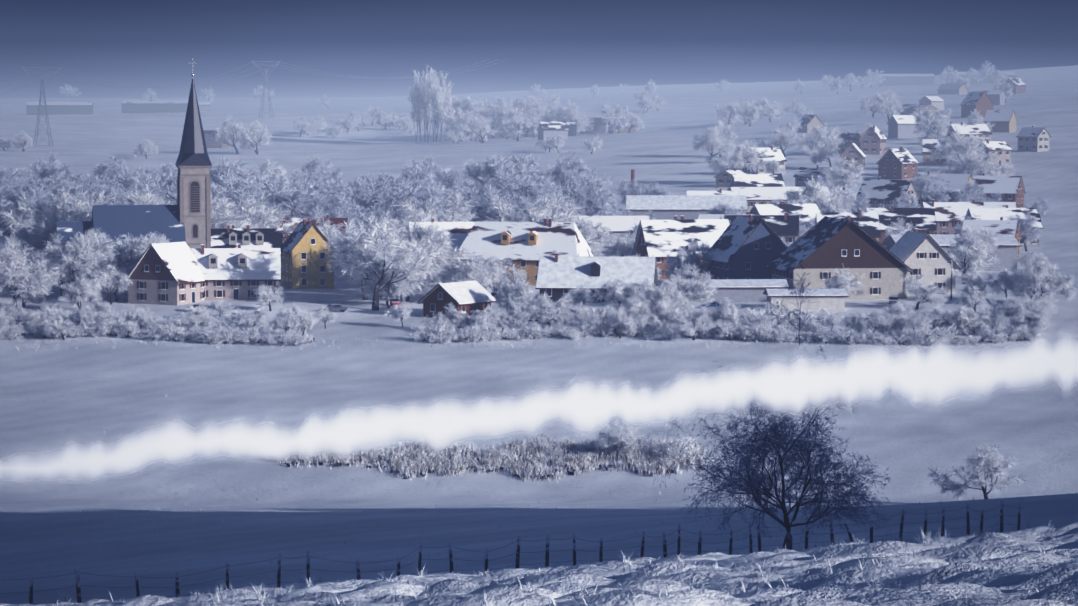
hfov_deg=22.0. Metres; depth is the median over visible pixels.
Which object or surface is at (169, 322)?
garden tree
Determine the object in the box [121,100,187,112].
warehouse
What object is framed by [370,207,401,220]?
wood tree
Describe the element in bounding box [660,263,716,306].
village tree
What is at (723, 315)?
field hedge tree
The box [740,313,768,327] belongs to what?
garden tree
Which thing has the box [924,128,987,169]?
field tree
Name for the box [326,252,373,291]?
village tree
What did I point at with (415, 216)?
wood tree
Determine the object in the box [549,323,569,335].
field hedge
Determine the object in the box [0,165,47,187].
wood tree
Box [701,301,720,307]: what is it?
parked car
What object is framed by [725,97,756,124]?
field tree
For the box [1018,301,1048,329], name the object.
garden tree
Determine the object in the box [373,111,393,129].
field tree
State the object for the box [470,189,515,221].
wood tree
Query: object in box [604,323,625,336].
field hedge
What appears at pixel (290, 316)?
field hedge tree
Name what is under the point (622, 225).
house roof
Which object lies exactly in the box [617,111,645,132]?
field tree
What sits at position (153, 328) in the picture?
field hedge
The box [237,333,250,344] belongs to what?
field hedge
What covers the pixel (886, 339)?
field hedge
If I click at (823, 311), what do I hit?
hedge shrub
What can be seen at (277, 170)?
field tree
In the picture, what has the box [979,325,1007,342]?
field hedge
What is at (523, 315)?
field hedge
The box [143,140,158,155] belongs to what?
field tree
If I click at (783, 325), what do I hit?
hedge shrub
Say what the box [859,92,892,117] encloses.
field tree
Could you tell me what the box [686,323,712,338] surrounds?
field hedge
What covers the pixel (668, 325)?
hedge shrub
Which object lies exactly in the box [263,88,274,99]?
field tree
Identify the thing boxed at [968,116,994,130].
field tree
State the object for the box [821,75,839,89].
field tree
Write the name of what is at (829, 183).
wood tree
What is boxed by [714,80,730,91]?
field tree
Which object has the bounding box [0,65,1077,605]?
snow terrain
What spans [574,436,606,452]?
reed bed bush
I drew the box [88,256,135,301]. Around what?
tree
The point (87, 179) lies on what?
wood tree
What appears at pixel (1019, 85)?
hill house
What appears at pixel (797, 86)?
field tree
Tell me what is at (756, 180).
house slope
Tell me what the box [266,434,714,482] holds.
reed bed
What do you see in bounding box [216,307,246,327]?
hedge shrub
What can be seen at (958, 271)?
village tree
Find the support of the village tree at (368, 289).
on the snow terrain at (56, 391)
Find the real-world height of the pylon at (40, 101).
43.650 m
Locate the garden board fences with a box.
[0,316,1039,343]
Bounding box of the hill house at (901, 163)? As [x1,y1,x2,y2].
[877,146,918,178]
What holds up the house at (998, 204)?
on the snow terrain at (56, 391)
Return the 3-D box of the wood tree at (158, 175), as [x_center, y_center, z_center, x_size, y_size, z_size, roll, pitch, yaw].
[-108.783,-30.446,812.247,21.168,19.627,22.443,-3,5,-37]
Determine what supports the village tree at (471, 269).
on the snow terrain at (56, 391)
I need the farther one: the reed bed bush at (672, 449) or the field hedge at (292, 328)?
the field hedge at (292, 328)
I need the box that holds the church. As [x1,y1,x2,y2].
[56,57,211,283]
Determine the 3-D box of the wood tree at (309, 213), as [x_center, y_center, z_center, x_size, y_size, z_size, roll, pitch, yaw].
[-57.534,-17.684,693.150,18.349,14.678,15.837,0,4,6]
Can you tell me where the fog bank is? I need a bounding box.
[0,319,1077,494]
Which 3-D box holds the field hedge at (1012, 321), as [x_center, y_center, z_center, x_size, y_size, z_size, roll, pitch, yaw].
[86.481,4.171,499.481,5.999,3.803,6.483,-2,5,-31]
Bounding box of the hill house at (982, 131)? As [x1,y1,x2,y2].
[945,122,991,143]
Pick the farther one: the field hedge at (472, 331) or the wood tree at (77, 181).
the wood tree at (77, 181)
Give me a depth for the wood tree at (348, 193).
765.75 m
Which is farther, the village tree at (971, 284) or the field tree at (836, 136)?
the field tree at (836, 136)
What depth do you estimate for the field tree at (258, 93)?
2627.83 m
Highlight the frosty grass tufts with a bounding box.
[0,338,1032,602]
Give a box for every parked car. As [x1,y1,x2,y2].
[186,304,207,311]
[324,304,346,311]
[386,298,400,305]
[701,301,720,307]
[889,296,898,303]
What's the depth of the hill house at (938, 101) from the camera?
1681.19 m
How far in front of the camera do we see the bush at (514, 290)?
516.55 m
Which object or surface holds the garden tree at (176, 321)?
on the snow terrain at (56, 391)
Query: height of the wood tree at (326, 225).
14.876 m
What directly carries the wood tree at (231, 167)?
on the snow terrain at (56, 391)
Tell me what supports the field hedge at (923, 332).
on the snow terrain at (56, 391)
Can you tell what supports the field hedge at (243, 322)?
on the snow terrain at (56, 391)
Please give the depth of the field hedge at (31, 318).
499.26 m
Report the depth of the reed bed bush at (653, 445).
342.19 m
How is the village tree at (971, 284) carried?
on the snow terrain at (56, 391)
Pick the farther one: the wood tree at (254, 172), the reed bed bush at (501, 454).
the wood tree at (254, 172)
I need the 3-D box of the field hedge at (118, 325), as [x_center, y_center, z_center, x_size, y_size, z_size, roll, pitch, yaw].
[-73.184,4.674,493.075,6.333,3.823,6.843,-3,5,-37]
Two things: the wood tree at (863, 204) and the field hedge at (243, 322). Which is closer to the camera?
the field hedge at (243, 322)
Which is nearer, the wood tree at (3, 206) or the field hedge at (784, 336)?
the field hedge at (784, 336)
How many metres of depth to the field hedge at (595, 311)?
503.26 m
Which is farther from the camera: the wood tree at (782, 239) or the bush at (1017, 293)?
the wood tree at (782, 239)
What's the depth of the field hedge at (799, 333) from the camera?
488.35 m
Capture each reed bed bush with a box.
[488,449,511,459]
[543,438,566,457]
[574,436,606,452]
[596,421,639,460]
[623,425,647,447]
[639,437,671,456]
[652,437,694,462]
[665,435,699,453]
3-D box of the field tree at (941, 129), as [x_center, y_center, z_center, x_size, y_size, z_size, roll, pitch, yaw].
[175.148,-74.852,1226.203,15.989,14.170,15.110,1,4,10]
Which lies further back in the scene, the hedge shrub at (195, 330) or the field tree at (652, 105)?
the field tree at (652, 105)
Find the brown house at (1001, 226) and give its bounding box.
[961,217,1021,256]
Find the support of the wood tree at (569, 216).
on the snow terrain at (56, 391)
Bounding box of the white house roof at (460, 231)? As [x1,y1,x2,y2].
[408,218,474,282]
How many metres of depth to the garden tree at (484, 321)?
494.63 m
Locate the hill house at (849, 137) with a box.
[838,131,860,153]
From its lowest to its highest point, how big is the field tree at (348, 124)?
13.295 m
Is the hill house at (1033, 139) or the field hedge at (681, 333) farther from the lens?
the hill house at (1033, 139)
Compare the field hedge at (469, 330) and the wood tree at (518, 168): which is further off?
the wood tree at (518, 168)
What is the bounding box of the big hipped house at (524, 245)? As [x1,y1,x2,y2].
[453,218,594,285]
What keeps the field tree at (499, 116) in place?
on the snow terrain at (56, 391)
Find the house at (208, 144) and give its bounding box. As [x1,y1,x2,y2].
[203,130,229,147]
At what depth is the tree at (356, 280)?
549.16 m
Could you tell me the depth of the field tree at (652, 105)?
1941.43 m
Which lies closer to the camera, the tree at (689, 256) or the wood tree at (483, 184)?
the tree at (689, 256)
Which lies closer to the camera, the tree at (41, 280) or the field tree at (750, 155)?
the tree at (41, 280)
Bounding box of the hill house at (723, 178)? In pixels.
[713,168,745,187]
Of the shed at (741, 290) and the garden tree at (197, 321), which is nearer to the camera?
the garden tree at (197, 321)
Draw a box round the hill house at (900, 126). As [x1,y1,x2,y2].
[887,115,922,137]
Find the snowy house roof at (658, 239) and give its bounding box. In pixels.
[632,215,729,278]
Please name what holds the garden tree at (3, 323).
on the snow terrain at (56, 391)
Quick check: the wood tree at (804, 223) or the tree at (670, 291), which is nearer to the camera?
the tree at (670, 291)
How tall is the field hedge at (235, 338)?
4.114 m
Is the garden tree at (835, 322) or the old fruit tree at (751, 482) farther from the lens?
the garden tree at (835, 322)
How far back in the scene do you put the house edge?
636.20 m
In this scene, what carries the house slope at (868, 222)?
on the snow terrain at (56, 391)
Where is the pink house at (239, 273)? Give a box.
[190,244,280,300]
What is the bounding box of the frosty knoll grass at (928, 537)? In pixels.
[49,521,1077,605]
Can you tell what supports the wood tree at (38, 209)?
on the snow terrain at (56, 391)
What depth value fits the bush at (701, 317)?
487.03 m
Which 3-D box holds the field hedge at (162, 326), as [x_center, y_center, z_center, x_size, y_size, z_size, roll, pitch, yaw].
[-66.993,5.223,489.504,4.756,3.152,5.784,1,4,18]
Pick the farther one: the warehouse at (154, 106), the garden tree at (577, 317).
the warehouse at (154, 106)
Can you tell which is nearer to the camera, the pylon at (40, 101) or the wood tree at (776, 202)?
the wood tree at (776, 202)
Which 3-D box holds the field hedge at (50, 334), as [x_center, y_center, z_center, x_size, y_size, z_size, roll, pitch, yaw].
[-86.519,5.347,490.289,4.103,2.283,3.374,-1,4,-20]
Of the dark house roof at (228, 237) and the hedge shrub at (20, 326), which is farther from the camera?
the dark house roof at (228, 237)
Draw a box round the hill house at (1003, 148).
[976,139,1012,165]
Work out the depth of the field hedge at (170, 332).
487.10 m
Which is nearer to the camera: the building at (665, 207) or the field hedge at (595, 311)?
the field hedge at (595, 311)
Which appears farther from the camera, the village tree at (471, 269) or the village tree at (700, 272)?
the village tree at (700, 272)
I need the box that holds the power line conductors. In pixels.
[0,59,498,94]
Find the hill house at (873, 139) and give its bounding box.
[859,125,887,154]
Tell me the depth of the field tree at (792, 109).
1778.75 m
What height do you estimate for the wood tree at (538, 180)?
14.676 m
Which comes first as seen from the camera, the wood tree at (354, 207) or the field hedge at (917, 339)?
the field hedge at (917, 339)
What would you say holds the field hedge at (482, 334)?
on the snow terrain at (56, 391)
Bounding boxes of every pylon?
[22,67,61,145]
[252,61,279,117]
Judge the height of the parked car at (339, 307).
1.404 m
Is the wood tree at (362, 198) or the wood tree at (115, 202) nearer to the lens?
the wood tree at (115, 202)
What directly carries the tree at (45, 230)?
on the snow terrain at (56, 391)
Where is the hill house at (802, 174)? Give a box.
[793,165,834,190]
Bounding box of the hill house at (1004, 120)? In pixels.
[983,110,1017,131]
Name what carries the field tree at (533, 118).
on the snow terrain at (56, 391)
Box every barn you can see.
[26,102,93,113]
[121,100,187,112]
[198,102,210,110]
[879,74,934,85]
[946,72,1017,83]
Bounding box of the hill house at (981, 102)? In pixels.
[960,91,994,116]
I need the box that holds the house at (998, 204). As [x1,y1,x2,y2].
[973,199,1016,207]
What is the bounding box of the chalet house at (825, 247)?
[765,215,913,299]
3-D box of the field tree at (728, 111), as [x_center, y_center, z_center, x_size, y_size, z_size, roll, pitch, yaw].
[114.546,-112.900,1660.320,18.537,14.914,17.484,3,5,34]
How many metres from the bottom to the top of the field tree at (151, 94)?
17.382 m
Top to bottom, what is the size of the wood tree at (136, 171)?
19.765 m
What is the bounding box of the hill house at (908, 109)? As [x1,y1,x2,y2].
[899,104,937,114]
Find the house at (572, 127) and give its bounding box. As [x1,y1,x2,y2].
[551,121,576,135]
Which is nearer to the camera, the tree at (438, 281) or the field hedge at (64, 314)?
the field hedge at (64, 314)
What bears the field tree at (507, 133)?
on the snow terrain at (56, 391)
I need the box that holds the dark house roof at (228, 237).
[211,224,282,281]
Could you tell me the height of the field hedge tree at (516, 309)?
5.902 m
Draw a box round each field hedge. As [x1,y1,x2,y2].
[0,307,19,325]
[0,307,27,328]
[0,324,21,339]
[12,328,26,337]
[21,308,49,326]
[21,309,55,323]
[26,320,43,336]
[33,323,48,336]
[38,303,76,320]
[40,328,59,338]
[48,310,76,326]
[50,327,72,337]
[64,308,89,326]
[67,325,85,338]
[76,320,97,336]
[77,322,97,335]
[86,322,109,337]
[107,326,126,336]
[110,319,137,335]
[115,320,140,337]
[128,327,153,339]
[130,328,143,338]
[144,324,161,339]
[145,325,167,339]
[153,315,167,326]
[153,329,171,341]
[155,325,187,341]
[158,323,185,340]
[175,329,193,341]
[186,325,206,341]
[190,329,206,343]
[198,325,219,343]
[201,329,231,344]
[203,329,225,343]
[217,327,238,344]
[221,328,249,343]
[231,328,246,343]
[232,316,266,332]
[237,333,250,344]
[241,333,260,344]
[255,331,273,343]
[259,333,278,345]
[270,332,286,342]
[278,312,310,336]
[279,331,301,344]
[280,332,307,345]
[300,331,314,344]
[408,323,450,342]
[419,314,440,331]
[427,332,449,343]
[430,325,457,342]
[431,317,453,328]
[447,328,471,342]
[450,325,480,341]
[459,308,508,328]
[459,326,482,341]
[461,313,484,329]
[468,330,488,341]
[472,323,504,341]
[484,324,513,340]
[496,327,519,339]
[506,310,531,331]
[506,329,526,340]
[511,323,538,340]
[521,322,546,339]
[528,323,551,338]
[541,306,568,328]
[541,324,561,336]
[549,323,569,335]
[553,326,572,337]
[559,313,577,328]
[565,306,603,327]
[577,323,595,336]
[587,304,615,325]
[588,325,606,335]
[593,324,616,337]
[595,308,625,326]
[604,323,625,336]
[626,319,648,336]
[633,325,652,336]
[650,324,666,334]
[655,322,670,335]
[657,306,685,330]
[675,325,686,335]
[677,315,693,328]
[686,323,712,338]
[692,305,721,324]
[693,324,719,337]
[713,323,733,339]
[730,322,755,339]
[735,323,769,342]
[739,304,777,326]
[743,326,776,342]
[747,320,771,339]
[758,304,778,321]
[758,325,786,341]
[772,325,790,340]
[772,330,793,343]
[774,309,811,331]
[785,332,802,342]
[787,312,819,333]
[792,317,814,328]
[793,330,808,338]
[799,333,814,343]
[802,331,820,342]
[808,317,831,331]
[810,328,828,341]
[812,325,839,343]
[830,327,847,341]
[833,326,863,344]
[845,317,870,332]
[848,331,866,344]
[855,333,882,343]
[862,330,882,344]
[864,317,894,334]
[873,331,895,345]
[883,330,903,344]
[891,329,913,344]
[898,327,932,344]
[903,327,930,345]
[910,333,929,345]
[921,330,941,345]
[922,321,945,333]
[923,328,952,344]
[930,325,960,344]
[949,335,959,343]
[954,332,973,344]
[965,334,988,344]
[972,331,992,342]
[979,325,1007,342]
[990,332,1006,343]
[998,332,1008,342]
[1005,316,1027,332]
[1005,324,1031,341]
[1015,327,1043,340]
[1025,329,1043,341]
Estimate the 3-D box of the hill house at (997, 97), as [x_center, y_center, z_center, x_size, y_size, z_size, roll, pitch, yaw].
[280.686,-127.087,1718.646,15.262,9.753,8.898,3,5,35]
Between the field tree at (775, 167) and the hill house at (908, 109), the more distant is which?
the hill house at (908, 109)
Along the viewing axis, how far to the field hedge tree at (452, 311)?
497.02 m
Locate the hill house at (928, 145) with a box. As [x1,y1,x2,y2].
[922,137,968,164]
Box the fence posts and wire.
[0,500,1020,603]
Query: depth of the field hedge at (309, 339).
481.87 m
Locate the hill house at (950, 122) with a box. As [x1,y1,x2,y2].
[924,115,951,130]
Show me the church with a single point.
(187, 218)
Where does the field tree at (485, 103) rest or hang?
on the snow terrain at (56, 391)
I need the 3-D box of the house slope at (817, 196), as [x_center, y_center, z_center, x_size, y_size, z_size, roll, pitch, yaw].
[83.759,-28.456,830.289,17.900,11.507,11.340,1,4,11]
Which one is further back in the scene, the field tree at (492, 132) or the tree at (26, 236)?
the field tree at (492, 132)
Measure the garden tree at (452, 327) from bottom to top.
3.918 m
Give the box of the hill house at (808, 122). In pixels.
[797,115,823,132]
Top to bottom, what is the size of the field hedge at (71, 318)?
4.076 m
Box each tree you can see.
[0,138,10,150]
[0,160,27,186]
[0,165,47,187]
[0,169,59,208]
[0,185,18,221]
[0,191,51,235]
[0,204,45,235]
[0,208,20,235]
[0,236,37,291]
[0,236,59,306]
[0,248,26,296]
[0,301,11,320]
[0,314,10,332]
[1,263,45,307]
[2,185,36,211]
[4,299,24,321]
[5,189,71,225]
[6,186,86,209]
[9,176,88,206]
[10,221,51,252]
[11,231,44,259]
[12,131,33,151]
[15,133,27,150]
[15,283,45,307]
[18,206,73,255]
[21,159,71,185]
[22,244,59,270]
[24,175,79,194]
[26,157,71,186]
[27,151,73,179]
[32,234,93,295]
[41,187,115,220]
[44,260,77,287]
[46,231,119,285]
[49,209,91,246]
[50,175,80,192]
[51,172,101,198]
[56,282,89,309]
[59,84,81,97]
[62,154,141,186]
[62,269,102,308]
[65,173,101,191]
[69,244,128,295]
[70,228,118,267]
[75,296,112,318]
[77,309,101,326]
[80,184,156,204]
[84,182,176,219]
[84,263,132,304]
[85,178,112,193]
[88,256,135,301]
[89,182,112,192]
[103,172,175,197]
[108,234,169,266]
[109,172,147,185]
[110,186,168,204]
[111,168,152,178]
[111,232,170,273]
[111,309,136,324]
[121,175,168,198]
[124,231,169,271]
[129,192,171,204]
[131,170,176,188]
[132,142,153,158]
[133,307,155,329]
[135,140,150,155]
[137,166,177,183]
[139,88,156,99]
[139,307,158,328]
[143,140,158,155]
[154,184,174,204]
[157,162,177,174]
[157,317,173,329]
[160,166,177,177]
[165,180,221,204]
[169,316,188,332]
[170,182,239,203]
[170,191,257,228]
[171,176,242,202]
[174,168,262,186]
[185,306,217,330]
[185,315,204,330]
[189,315,207,330]
[199,88,215,101]
[203,317,221,333]
[204,115,248,153]
[209,156,248,178]
[209,162,271,186]
[211,300,234,317]
[212,183,233,212]
[212,191,295,235]
[214,172,253,187]
[217,176,318,217]
[224,179,295,217]
[227,166,274,186]
[232,200,297,217]
[238,120,272,154]
[238,124,267,152]
[239,179,276,190]
[244,308,267,325]
[251,85,268,100]
[251,284,285,310]
[254,157,286,182]
[258,173,290,185]
[262,171,283,187]
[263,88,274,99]
[263,306,302,334]
[267,191,328,217]
[275,180,325,204]
[286,303,307,315]
[287,157,342,183]
[288,204,325,217]
[291,170,332,188]
[291,178,356,206]
[292,116,316,136]
[292,209,348,244]
[298,309,315,335]
[300,119,323,134]
[307,191,368,228]
[308,206,358,236]
[311,306,338,328]
[313,188,342,210]
[314,115,327,133]
[316,175,350,192]
[318,95,329,107]
[322,231,405,299]
[324,125,341,137]
[325,212,446,310]
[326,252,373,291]
[330,188,359,204]
[330,196,366,219]
[330,227,360,279]
[333,206,366,230]
[337,113,360,132]
[342,109,362,130]
[342,223,432,281]
[344,172,373,185]
[345,176,383,209]
[346,199,386,222]
[349,219,426,250]
[351,213,394,241]
[355,205,377,218]
[357,183,419,223]
[357,215,377,228]
[358,268,404,307]
[360,112,370,125]
[366,106,384,124]
[366,173,392,207]
[366,182,439,219]
[369,179,435,208]
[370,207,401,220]
[372,161,451,197]
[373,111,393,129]
[375,177,411,201]
[376,119,391,129]
[377,205,434,227]
[383,301,413,326]
[386,112,399,126]
[387,215,436,226]
[389,211,463,230]
[393,117,407,129]
[394,194,478,225]
[397,116,415,126]
[397,253,436,300]
[399,218,462,263]
[399,235,444,281]
[400,113,414,121]
[400,122,418,133]
[400,166,470,195]
[401,155,462,193]
[402,221,468,271]
[405,186,476,204]
[406,197,478,219]
[410,163,444,189]
[422,248,454,287]
[428,194,478,214]
[432,303,463,323]
[432,321,455,330]
[435,186,474,201]
[436,267,460,282]
[441,107,478,140]
[442,129,458,142]
[442,257,491,286]
[446,312,467,327]
[448,109,479,139]
[448,115,475,140]
[449,185,499,211]
[450,96,484,113]
[456,118,489,141]
[456,129,464,143]
[458,247,511,278]
[459,173,520,202]
[460,114,492,142]
[460,155,538,190]
[461,165,530,195]
[463,169,521,200]
[465,152,531,181]
[467,196,549,221]
[467,272,497,290]
[467,304,505,326]
[470,131,491,142]
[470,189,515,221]
[473,119,497,141]
[473,315,494,327]
[475,102,487,111]
[477,98,491,113]
[477,152,541,182]
[478,102,505,137]
[480,257,532,289]
[484,173,586,215]
[491,97,513,133]
[491,106,524,139]
[492,194,580,230]
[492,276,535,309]
[493,310,509,329]
[495,96,531,135]
[497,300,520,327]
[500,117,525,139]
[500,179,578,214]
[502,118,533,140]
[502,193,550,216]
[503,305,526,320]
[510,93,558,136]
[517,97,551,133]
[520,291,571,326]
[522,111,542,137]
[524,94,560,110]
[526,293,550,321]
[528,83,546,97]
[529,170,556,190]
[530,192,592,232]
[532,107,559,121]
[533,176,563,199]
[535,137,547,150]
[535,177,567,203]
[539,169,563,189]
[540,139,553,151]
[544,135,564,152]
[544,165,574,207]
[545,152,613,204]
[548,107,557,120]
[550,100,590,130]
[561,281,594,308]
[562,112,593,131]
[563,306,590,314]
[566,305,599,330]
[569,166,619,215]
[575,217,614,255]
[578,215,620,252]
[582,134,603,153]
[590,84,599,96]
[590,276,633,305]
[598,232,636,256]
[599,103,630,132]
[606,196,632,215]
[606,307,637,337]
[607,115,629,133]
[608,312,628,334]
[614,178,658,205]
[614,292,652,314]
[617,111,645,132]
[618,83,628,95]
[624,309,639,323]
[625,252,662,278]
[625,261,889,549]
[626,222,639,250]
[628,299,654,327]
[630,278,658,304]
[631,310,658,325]
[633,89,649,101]
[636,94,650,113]
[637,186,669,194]
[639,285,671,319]
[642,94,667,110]
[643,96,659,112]
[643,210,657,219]
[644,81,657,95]
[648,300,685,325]
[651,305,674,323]
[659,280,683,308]
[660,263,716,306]
[663,236,712,279]
[668,293,697,310]
[677,256,708,280]
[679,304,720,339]
[692,119,737,156]
[697,127,734,162]
[705,140,769,173]
[706,202,745,214]
[709,319,723,333]
[712,298,735,318]
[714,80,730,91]
[715,102,741,123]
[716,308,730,322]
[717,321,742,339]
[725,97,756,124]
[725,313,742,326]
[726,317,744,327]
[736,103,759,125]
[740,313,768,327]
[754,97,785,121]
[754,126,798,156]
[757,312,776,325]
[762,159,783,175]
[766,300,780,310]
[770,197,791,203]
[775,232,791,247]
[775,308,793,326]
[778,116,802,133]
[783,99,803,113]
[784,175,857,211]
[788,209,815,238]
[792,104,812,117]
[793,79,804,93]
[796,124,844,154]
[801,201,834,211]
[805,175,833,191]
[808,136,842,166]
[812,126,842,148]
[820,156,865,189]
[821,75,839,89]
[824,263,865,297]
[825,313,843,330]
[829,78,841,93]
[838,313,867,335]
[840,72,860,90]
[843,189,869,211]
[855,124,877,135]
[857,308,893,333]
[858,75,869,87]
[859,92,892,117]
[864,69,886,87]
[873,91,904,120]
[878,190,919,207]
[881,92,896,110]
[882,302,905,316]
[883,216,913,246]
[884,318,902,334]
[885,89,899,102]
[888,313,911,335]
[892,313,932,333]
[893,300,912,316]
[901,272,947,309]
[911,104,952,136]
[912,172,951,201]
[915,305,953,330]
[918,118,950,143]
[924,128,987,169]
[928,442,1025,499]
[939,65,958,83]
[939,158,968,173]
[941,133,979,173]
[942,305,973,335]
[943,310,960,331]
[946,225,1002,283]
[951,179,1002,201]
[951,284,992,311]
[953,215,969,233]
[953,306,982,333]
[954,76,971,87]
[954,149,1015,175]
[955,270,983,287]
[956,264,966,277]
[957,308,992,336]
[960,276,986,294]
[964,68,983,84]
[968,109,983,121]
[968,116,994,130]
[974,316,998,331]
[976,61,995,83]
[976,152,998,174]
[981,265,1020,300]
[986,311,1010,333]
[988,296,1020,319]
[993,70,1008,83]
[993,82,1013,102]
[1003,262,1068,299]
[1006,212,1042,250]
[1011,298,1027,312]
[1014,308,1050,330]
[1016,251,1077,303]
[1017,252,1043,265]
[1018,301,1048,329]
[1023,289,1057,317]
[1025,196,1048,219]
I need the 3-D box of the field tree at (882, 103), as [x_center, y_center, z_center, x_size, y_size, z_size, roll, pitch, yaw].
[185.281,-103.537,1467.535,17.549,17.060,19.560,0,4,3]
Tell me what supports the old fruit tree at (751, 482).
on the snow terrain at (56, 391)
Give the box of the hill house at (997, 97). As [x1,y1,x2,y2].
[980,90,1005,104]
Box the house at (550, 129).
[537,122,568,139]
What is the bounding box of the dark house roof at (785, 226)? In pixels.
[724,212,798,245]
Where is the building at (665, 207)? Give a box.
[625,195,746,219]
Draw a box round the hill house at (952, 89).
[937,84,967,93]
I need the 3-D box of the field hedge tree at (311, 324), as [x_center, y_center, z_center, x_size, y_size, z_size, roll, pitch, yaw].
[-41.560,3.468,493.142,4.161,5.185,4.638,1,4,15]
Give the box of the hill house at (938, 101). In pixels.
[918,96,944,110]
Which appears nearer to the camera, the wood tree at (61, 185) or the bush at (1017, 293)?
the bush at (1017, 293)
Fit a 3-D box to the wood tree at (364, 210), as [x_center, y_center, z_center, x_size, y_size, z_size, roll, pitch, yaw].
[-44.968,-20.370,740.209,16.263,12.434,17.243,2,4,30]
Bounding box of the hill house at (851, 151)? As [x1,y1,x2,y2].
[839,141,866,168]
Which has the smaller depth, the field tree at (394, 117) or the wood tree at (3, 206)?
the wood tree at (3, 206)
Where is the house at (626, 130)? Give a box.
[608,117,635,133]
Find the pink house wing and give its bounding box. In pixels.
[125,242,207,304]
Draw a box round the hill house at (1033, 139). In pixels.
[1016,125,1050,151]
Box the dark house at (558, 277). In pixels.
[536,253,657,302]
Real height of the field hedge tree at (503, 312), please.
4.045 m
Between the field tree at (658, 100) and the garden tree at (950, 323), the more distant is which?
the field tree at (658, 100)
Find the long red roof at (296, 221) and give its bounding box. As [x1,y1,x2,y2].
[259,214,347,242]
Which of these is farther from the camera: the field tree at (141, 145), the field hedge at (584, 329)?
the field tree at (141, 145)
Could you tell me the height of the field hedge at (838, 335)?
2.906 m
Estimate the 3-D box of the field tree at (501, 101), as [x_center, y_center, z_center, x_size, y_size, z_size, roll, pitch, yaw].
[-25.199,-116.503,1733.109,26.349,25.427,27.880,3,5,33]
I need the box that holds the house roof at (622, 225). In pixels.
[572,216,649,253]
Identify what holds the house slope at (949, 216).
on the snow terrain at (56, 391)
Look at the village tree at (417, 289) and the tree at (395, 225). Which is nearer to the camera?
the village tree at (417, 289)
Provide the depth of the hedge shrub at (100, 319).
499.85 m
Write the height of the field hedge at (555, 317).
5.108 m
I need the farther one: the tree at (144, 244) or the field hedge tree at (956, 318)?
the tree at (144, 244)
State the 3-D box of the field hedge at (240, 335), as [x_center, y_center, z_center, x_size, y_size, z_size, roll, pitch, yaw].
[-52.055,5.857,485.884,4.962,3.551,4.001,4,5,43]
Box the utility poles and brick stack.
[11,170,955,307]
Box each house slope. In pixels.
[686,188,738,194]
[698,211,748,218]
[727,171,784,190]
[749,201,820,236]
[788,189,848,207]
[815,209,880,241]
[856,177,919,211]
[866,205,936,247]
[914,171,971,206]
[922,199,983,233]
[962,205,1042,247]
[970,173,1025,207]
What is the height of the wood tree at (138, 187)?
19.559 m
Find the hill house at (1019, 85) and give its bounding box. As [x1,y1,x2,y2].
[1004,78,1026,93]
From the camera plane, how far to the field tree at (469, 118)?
1612.98 m
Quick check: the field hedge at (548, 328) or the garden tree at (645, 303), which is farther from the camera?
the garden tree at (645, 303)
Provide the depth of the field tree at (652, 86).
2302.08 m
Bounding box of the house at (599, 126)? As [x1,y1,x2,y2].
[580,118,606,133]
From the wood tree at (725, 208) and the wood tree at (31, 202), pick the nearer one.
the wood tree at (31, 202)
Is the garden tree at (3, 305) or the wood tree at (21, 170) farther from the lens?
the wood tree at (21, 170)
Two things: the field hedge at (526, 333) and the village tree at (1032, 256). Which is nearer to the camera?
the field hedge at (526, 333)
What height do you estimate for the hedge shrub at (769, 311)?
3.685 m
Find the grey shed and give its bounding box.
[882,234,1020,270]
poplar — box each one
[406,77,422,142]
[409,68,423,142]
[413,70,431,141]
[420,65,435,142]
[425,71,444,142]
[429,68,450,141]
[439,72,451,141]
[445,83,452,141]
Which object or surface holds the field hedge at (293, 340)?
on the snow terrain at (56, 391)
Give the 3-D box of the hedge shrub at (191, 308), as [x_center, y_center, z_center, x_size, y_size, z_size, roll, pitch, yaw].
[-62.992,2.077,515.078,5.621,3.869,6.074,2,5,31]
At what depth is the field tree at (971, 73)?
2432.93 m
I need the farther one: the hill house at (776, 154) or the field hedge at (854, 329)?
the hill house at (776, 154)
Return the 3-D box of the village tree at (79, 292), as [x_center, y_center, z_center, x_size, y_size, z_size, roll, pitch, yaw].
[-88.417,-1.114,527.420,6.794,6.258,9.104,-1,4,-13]
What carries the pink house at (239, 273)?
on the snow terrain at (56, 391)
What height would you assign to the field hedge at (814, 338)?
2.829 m
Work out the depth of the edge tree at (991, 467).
293.86 m
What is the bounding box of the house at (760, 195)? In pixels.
[728,184,829,211]
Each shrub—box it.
[0,318,26,329]
[0,331,17,340]
[33,321,58,338]
[44,313,80,339]
[87,319,114,336]
[89,311,116,326]
[93,309,115,320]
[116,307,138,318]
[184,304,217,316]
[184,326,201,333]
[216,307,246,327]
[221,322,241,333]
[239,315,264,325]
[240,325,260,342]
[436,320,460,333]
[469,321,496,340]
[509,319,538,332]
[562,327,582,338]
[562,329,579,340]
[644,331,657,340]
[656,324,680,339]
[659,321,680,329]
[698,313,725,330]
[756,304,780,313]
[758,305,779,314]
[778,323,792,332]
[792,309,811,318]
[817,307,841,324]
[852,309,872,316]
[896,307,916,319]
[978,302,995,315]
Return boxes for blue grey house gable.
[702,214,786,278]
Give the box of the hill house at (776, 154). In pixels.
[742,145,786,173]
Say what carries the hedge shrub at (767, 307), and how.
on the snow terrain at (56, 391)
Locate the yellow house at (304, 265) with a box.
[280,219,334,288]
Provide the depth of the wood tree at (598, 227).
665.77 m
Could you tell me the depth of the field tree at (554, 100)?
1748.00 m

